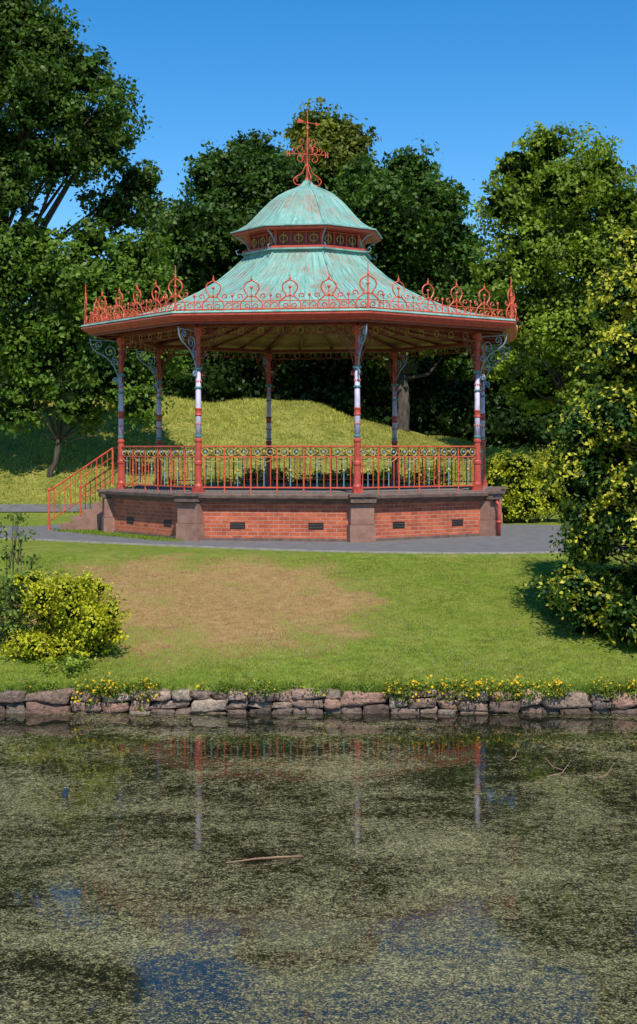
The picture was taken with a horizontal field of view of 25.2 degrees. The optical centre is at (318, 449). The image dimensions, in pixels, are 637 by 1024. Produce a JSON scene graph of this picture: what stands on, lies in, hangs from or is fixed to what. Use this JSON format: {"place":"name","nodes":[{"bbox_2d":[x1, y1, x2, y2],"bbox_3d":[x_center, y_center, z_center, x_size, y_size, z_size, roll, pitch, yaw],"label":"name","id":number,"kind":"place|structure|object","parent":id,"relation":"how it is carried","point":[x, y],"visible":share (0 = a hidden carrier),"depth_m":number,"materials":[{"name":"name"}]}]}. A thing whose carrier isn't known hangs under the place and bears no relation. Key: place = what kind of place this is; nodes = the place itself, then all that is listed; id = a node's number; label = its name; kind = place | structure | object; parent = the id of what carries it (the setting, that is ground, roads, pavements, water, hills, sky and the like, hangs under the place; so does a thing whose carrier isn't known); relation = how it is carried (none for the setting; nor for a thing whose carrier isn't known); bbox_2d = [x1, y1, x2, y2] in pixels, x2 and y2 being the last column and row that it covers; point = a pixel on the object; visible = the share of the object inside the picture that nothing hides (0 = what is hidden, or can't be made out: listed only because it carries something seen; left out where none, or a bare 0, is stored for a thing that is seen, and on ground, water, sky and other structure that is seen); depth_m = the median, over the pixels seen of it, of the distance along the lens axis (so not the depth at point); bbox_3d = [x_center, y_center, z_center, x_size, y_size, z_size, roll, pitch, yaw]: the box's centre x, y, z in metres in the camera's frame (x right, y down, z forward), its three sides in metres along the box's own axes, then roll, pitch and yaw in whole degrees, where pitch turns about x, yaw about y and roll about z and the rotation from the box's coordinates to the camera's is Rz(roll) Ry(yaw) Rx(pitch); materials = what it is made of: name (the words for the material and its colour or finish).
{"place":"outdoors","nodes":[
{"label":"outdoors","id":0,"kind":"place"},
{"bbox_2d":[0,504,92,511],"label":"back path","id":1,"kind":"structure","parent":0,"point":[31,507],"depth_m":44.24,"materials":[{"name":"grey asphalt"}]},
{"bbox_2d":[0,524,626,552],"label":"asphalt path","id":2,"kind":"structure","parent":0,"point":[522,538],"depth_m":30.94,"materials":[{"name":"grey asphalt"}]},
{"bbox_2d":[53,528,184,540],"bbox_3d":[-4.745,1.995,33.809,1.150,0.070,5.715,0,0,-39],"label":"verge grass","id":3,"kind":"structure","parent":2,"relation":"on","point":[118,534],"depth_m":33.49,"materials":[{"name":"green plant"}]},
{"bbox_2d":[0,712,636,1023],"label":"pond water","id":4,"kind":"structure","parent":0,"point":[458,868],"depth_m":12.22,"materials":[{"name":"green liquid"}]},
{"bbox_2d":[62,786,67,797],"bbox_3d":[-2.620,3.567,14.700,0.068,0.165,0.068,0,0,0],"label":"floating bottle","id":5,"kind":"object","parent":4,"relation":"on","point":[64,793],"visible":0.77,"depth_m":14.68,"materials":[{"name":"blue glass"}]},
{"bbox_2d":[226,750,612,862],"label":"floating twigs","id":6,"kind":"object","parent":4,"relation":"on","point":[303,856],"visible":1,"depth_m":12.49,"materials":[{"name":"brown wood"}]},
{"bbox_2d":[0,398,636,690],"bbox_3d":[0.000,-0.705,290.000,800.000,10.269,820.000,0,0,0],"label":"ground","id":7,"kind":"structure","parent":0,"point":[49,550],"depth_m":24.24,"materials":[{"name":"green plant"}]},
{"bbox_2d":[0,512,50,650],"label":"rose shrub","id":8,"kind":"object","parent":7,"relation":"on","point":[10,590],"visible":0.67,"depth_m":21.40,"materials":[{"name":"green plant"}]},
{"bbox_2d":[0,677,60,692],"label":"marigold plants","id":9,"kind":"object","parent":7,"relation":"on","point":[47,685],"visible":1,"depth_m":19.45,"materials":[{"name":"green plant"}]},
{"bbox_2d":[36,647,98,675],"bbox_3d":[-3.530,3.034,20.259,0.761,0.412,0.855,0,0,22],"label":"ground cover plant","id":10,"kind":"object","parent":7,"relation":"on","point":[72,663],"visible":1,"depth_m":20.18,"materials":[{"name":"green plant"}]},
{"bbox_2d":[0,566,136,665],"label":"golden spirea shrub","id":11,"kind":"object","parent":7,"relation":"on","point":[70,616],"visible":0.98,"depth_m":20.68,"materials":[{"name":"yellow plant"}]},
{"bbox_2d":[0,0,188,251],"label":"oak tree","id":12,"kind":"object","parent":7,"relation":"on","point":[45,71],"visible":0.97,"depth_m":47.12,"materials":[{"name":"green plant"}]},
{"bbox_2d":[0,216,192,477],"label":"maple tree","id":13,"kind":"object","parent":7,"relation":"on","point":[43,346],"visible":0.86,"depth_m":47.42,"materials":[{"name":"green plant"}]},
{"bbox_2d":[69,672,164,711],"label":"marigold plants","id":14,"kind":"object","parent":7,"relation":"on","point":[110,687],"visible":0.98,"depth_m":19.36,"materials":[{"name":"green plant"}]},
{"bbox_2d":[127,128,328,401],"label":"sycamore tree","id":15,"kind":"object","parent":7,"relation":"on","point":[243,183],"visible":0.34,"depth_m":65.43,"materials":[{"name":"green plant"}]},
{"bbox_2d":[47,110,518,542],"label":"bandstand","id":16,"kind":"structure","parent":7,"relation":"on","point":[305,275],"depth_m":33.22,"materials":[{"name":"metal"}]},
{"bbox_2d":[196,677,370,698],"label":"marigold plants","id":17,"kind":"object","parent":7,"relation":"on","point":[267,685],"visible":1,"depth_m":19.39,"materials":[{"name":"green plant"}]},
{"bbox_2d":[0,537,618,553],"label":"path kerb","id":18,"kind":"structure","parent":7,"relation":"on","point":[296,549],"depth_m":28.40,"materials":[{"name":"stone"}]},
{"bbox_2d":[162,462,464,484],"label":"laurel hedge","id":19,"kind":"object","parent":7,"relation":"on","point":[319,475],"visible":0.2,"depth_m":43.47,"materials":[{"name":"green plant"}]},
{"bbox_2d":[0,293,636,453],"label":"woodland understorey","id":20,"kind":"object","parent":7,"relation":"on","point":[447,407],"visible":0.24,"depth_m":64.44,"materials":[{"name":"green plant"}]},
{"bbox_2d":[0,687,636,713],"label":"stone retaining wall","id":21,"kind":"structure","parent":7,"relation":"on","point":[300,701],"depth_m":19.39,"materials":[{"name":"grey stone"}]},
{"bbox_2d":[0,395,636,514],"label":"hill grass","id":22,"kind":"structure","parent":7,"relation":"on","point":[324,417],"depth_m":53.28,"materials":[{"name":"green plant"}]},
{"bbox_2d":[0,679,636,694],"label":"bank grass fringe","id":23,"kind":"object","parent":7,"relation":"on","point":[376,689],"visible":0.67,"depth_m":19.53,"materials":[{"name":"green plant"}]},
{"bbox_2d":[6,260,631,451],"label":"distant trees","id":24,"kind":"object","parent":7,"relation":"on","point":[386,420],"visible":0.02,"depth_m":80.59,"materials":[{"name":"green plant"}]},
{"bbox_2d":[278,96,381,375],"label":"lime tree","id":25,"kind":"object","parent":7,"relation":"on","point":[340,141],"visible":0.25,"depth_m":76.21,"materials":[{"name":"green plant"}]},
{"bbox_2d":[28,622,634,679],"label":"lawn daisies","id":26,"kind":"object","parent":7,"relation":"on","point":[418,668],"visible":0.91,"depth_m":20.60,"materials":[{"name":"white plant"}]},
{"bbox_2d":[30,691,636,711],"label":"soil bank","id":27,"kind":"structure","parent":7,"relation":"on","point":[247,707],"depth_m":19.53,"materials":[{"name":"brown soil"}]},
{"bbox_2d":[324,133,506,431],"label":"horse chestnut tree","id":28,"kind":"object","parent":7,"relation":"on","point":[407,205],"visible":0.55,"depth_m":61.66,"materials":[{"name":"green plant"}]},
{"bbox_2d":[380,674,576,704],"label":"marigold plants","id":29,"kind":"object","parent":7,"relation":"on","point":[557,687],"visible":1,"depth_m":19.37,"materials":[{"name":"green plant"}]},
{"bbox_2d":[473,445,576,522],"bbox_3d":[6.000,0.966,39.765,3.902,2.249,2.887,0,0,0],"label":"golden privet shrub","id":30,"kind":"object","parent":7,"relation":"on","point":[515,476],"visible":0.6,"depth_m":38.95,"materials":[{"name":"yellow plant"}]},
{"bbox_2d":[467,120,636,445],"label":"beech tree","id":31,"kind":"object","parent":7,"relation":"on","point":[542,201],"visible":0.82,"depth_m":52.27,"materials":[{"name":"green plant"}]},
{"bbox_2d":[520,216,636,650],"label":"variegated holly bush","id":32,"kind":"object","parent":7,"relation":"on","point":[588,599],"visible":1,"depth_m":21.78,"materials":[{"name":"green plant"}]},
{"bbox_2d":[585,677,636,701],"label":"marigold plants","id":33,"kind":"object","parent":7,"relation":"on","point":[602,687],"visible":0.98,"depth_m":19.38,"materials":[{"name":"green plant"}]},
{"bbox_2d":[0,0,636,295],"label":"sky","id":34,"kind":"structure","parent":0,"point":[470,76],"materials":[{"name":"blue"}]}
]}

